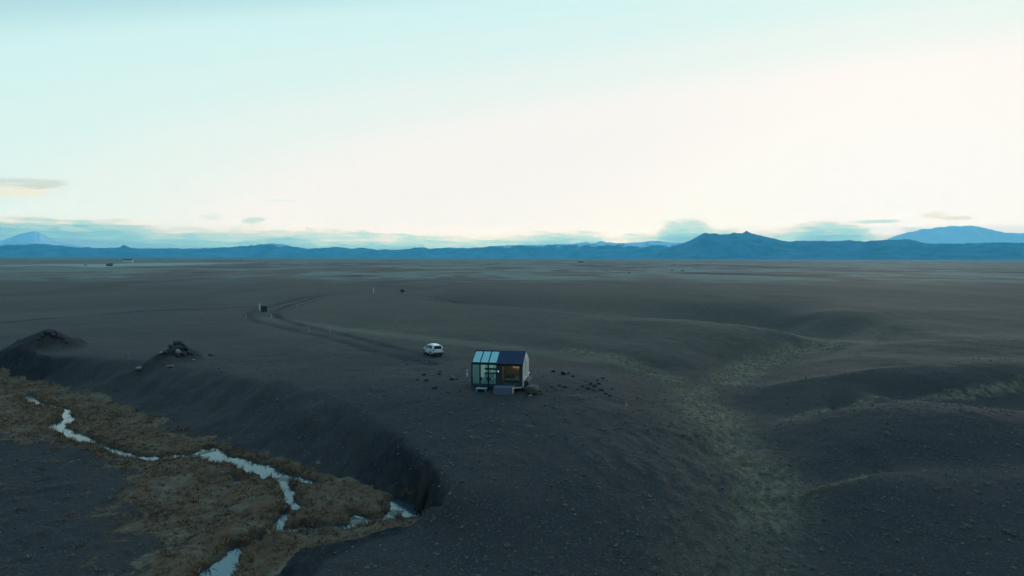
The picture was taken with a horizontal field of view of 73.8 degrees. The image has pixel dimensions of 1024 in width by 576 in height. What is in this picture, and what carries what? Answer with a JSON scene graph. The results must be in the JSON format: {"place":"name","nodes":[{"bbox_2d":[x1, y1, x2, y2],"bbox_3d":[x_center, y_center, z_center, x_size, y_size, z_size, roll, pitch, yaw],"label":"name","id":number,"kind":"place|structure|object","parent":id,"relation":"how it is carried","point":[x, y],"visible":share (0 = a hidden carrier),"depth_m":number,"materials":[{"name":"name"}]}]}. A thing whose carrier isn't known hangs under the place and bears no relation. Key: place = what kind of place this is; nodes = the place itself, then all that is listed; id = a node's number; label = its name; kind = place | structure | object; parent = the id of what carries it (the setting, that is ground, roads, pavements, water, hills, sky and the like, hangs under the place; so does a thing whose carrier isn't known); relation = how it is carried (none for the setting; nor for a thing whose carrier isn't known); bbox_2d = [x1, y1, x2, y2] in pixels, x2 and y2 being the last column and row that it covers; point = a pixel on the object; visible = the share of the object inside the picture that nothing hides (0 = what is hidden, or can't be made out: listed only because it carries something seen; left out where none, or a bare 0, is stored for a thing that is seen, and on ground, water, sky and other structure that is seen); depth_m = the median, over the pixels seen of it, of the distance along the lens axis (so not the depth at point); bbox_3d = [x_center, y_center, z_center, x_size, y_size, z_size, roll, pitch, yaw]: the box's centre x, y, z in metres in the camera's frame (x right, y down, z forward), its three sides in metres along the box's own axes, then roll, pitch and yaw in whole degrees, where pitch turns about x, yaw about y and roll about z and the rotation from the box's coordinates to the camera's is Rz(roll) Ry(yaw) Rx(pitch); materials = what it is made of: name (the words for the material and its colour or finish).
{"place":"outdoors","nodes":[
{"label":"outdoors","id":0,"kind":"place"},
{"bbox_2d":[0,231,90,247],"bbox_3d":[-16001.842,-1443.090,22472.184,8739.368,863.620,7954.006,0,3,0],"label":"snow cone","id":1,"kind":"object","parent":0,"point":[33,237],"visible":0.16,"depth_m":22195.70,"materials":[{"name":"snow"}]},
{"bbox_2d":[25,394,421,575],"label":"stream","id":2,"kind":"structure","parent":0,"point":[224,566],"depth_m":61.25,"materials":[{"name":"grey liquid"}]},
{"bbox_2d":[12,391,426,575],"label":"stream rushes","id":3,"kind":"object","parent":2,"relation":"on","point":[343,518],"visible":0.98,"depth_m":61.08,"materials":[{"name":"brown plant"}]},
{"bbox_2d":[0,241,680,258],"bbox_3d":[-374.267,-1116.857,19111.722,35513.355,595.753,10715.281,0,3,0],"label":"hills","id":4,"kind":"structure","parent":0,"point":[605,250],"depth_m":20777.41,"materials":[{"name":"blue stone"}]},
{"bbox_2d":[0,257,1023,575],"bbox_3d":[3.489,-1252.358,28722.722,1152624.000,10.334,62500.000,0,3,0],"label":"ground","id":5,"kind":"structure","parent":0,"point":[902,325],"depth_m":75.46,"materials":[{"name":"black sand"}]},
{"bbox_2d":[123,259,132,261],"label":"farmhouse","id":6,"kind":"object","parent":5,"relation":"on","point":[127,260],"visible":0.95,"depth_m":1924.34,"materials":[{"name":"white"}]},
{"bbox_2d":[169,348,175,353],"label":"rock","id":7,"kind":"object","parent":5,"relation":"on","point":[172,351],"visible":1,"depth_m":100.62,"materials":[{"name":"grey stone"}]},
{"bbox_2d":[0,375,421,575],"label":"valley grass","id":8,"kind":"structure","parent":5,"relation":"on","point":[190,496],"depth_m":60.16,"materials":[{"name":"brown plant"}]},
{"bbox_2d":[261,306,267,311],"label":"service cabinet","id":9,"kind":"object","parent":5,"relation":"on","point":[264,308],"visible":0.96,"depth_m":179.63,"materials":[{"name":"black plastic"}]},
{"bbox_2d":[423,343,442,355],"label":"parked car","id":10,"kind":"object","parent":5,"relation":"on","point":[431,349],"visible":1,"depth_m":103.14,"materials":[{"name":"white paint"}]},
{"bbox_2d":[471,350,531,394],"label":"cabin","id":11,"kind":"object","parent":5,"relation":"on","point":[512,363],"visible":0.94,"depth_m":77.48,"materials":[{"name":"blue metal"}]},
{"bbox_2d":[473,364,478,383],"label":"curtain","id":12,"kind":"object","parent":11,"relation":"hanging from","point":[475,374],"visible":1,"depth_m":77.72,"materials":[{"name":"white fabric"}]},
{"bbox_2d":[472,350,483,362],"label":"roof window","id":13,"kind":"structure","parent":11,"relation":"in","point":[478,354],"depth_m":78.47,"materials":[{"name":"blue glass"}]},
{"bbox_2d":[480,364,487,384],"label":"window","id":14,"kind":"structure","parent":11,"relation":"in","point":[480,364],"depth_m":77.31,"materials":[{"name":"black metal"}]},
{"bbox_2d":[480,351,491,362],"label":"roof window","id":15,"kind":"structure","parent":11,"relation":"in","point":[486,355],"depth_m":78.30,"materials":[{"name":"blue glass"}]},
{"bbox_2d":[481,365,495,377],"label":"curtain","id":16,"kind":"object","parent":11,"relation":"hanging from","point":[483,370],"visible":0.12,"depth_m":81.72,"materials":[{"name":"white fabric"}]},
{"bbox_2d":[484,368,495,380],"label":"kitchen unit","id":17,"kind":"object","parent":11,"relation":"on","point":[491,374],"visible":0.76,"depth_m":79.49,"materials":[{"name":"white paint"}]},
{"bbox_2d":[489,364,496,384],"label":"window","id":18,"kind":"structure","parent":11,"relation":"in","point":[489,364],"depth_m":77.07,"materials":[{"name":"black metal"}]},
{"bbox_2d":[488,351,499,362],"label":"roof window","id":19,"kind":"structure","parent":11,"relation":"in","point":[494,356],"depth_m":78.13,"materials":[{"name":"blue glass"}]},
{"bbox_2d":[501,366,519,385],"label":"window","id":20,"kind":"structure","parent":11,"relation":"in","point":[501,366],"depth_m":76.73,"materials":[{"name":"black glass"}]},
{"bbox_2d":[504,375,518,381],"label":"bed","id":21,"kind":"object","parent":11,"relation":"in","point":[509,378],"visible":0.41,"depth_m":78.42,"materials":[{"name":"white fabric"}]},
{"bbox_2d":[0,359,1023,575],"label":"loose stones","id":22,"kind":"object","parent":5,"relation":"on","point":[574,461],"visible":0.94,"depth_m":62.47,"materials":[{"name":"grey stone"}]},
{"bbox_2d":[21,339,1023,575],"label":"sand tussocks","id":23,"kind":"object","parent":5,"relation":"on","point":[682,471],"visible":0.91,"depth_m":58.16,"materials":[{"name":"plant"}]},
{"bbox_2d":[526,384,538,393],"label":"rock","id":24,"kind":"object","parent":5,"relation":"on","point":[532,389],"visible":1,"depth_m":75.59,"materials":[{"name":"grey stone"}]},
{"bbox_2d":[317,383,1023,575],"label":"moss cushions","id":25,"kind":"object","parent":5,"relation":"on","point":[803,519],"visible":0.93,"depth_m":55.12,"materials":[{"name":"green plant"}]},
{"bbox_2d":[600,331,1022,575],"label":"gully scrub","id":26,"kind":"object","parent":5,"relation":"on","point":[763,468],"visible":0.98,"depth_m":65.46,"materials":[{"name":"plant"}]},
{"bbox_2d":[0,0,1023,249],"label":"sky","id":27,"kind":"structure","parent":0,"point":[182,124],"materials":[{"name":"white"}]},
{"bbox_2d":[640,231,1023,259],"bbox_3d":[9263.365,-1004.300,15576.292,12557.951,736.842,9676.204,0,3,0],"label":"mountain","id":28,"kind":"structure","parent":0,"point":[745,245],"depth_m":15704.52,"materials":[{"name":"blue stone"}]},
{"bbox_2d":[886,226,1023,243],"bbox_3d":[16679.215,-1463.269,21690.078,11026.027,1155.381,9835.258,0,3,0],"label":"snow mountain","id":29,"kind":"structure","parent":0,"point":[960,234],"depth_m":22477.95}
]}

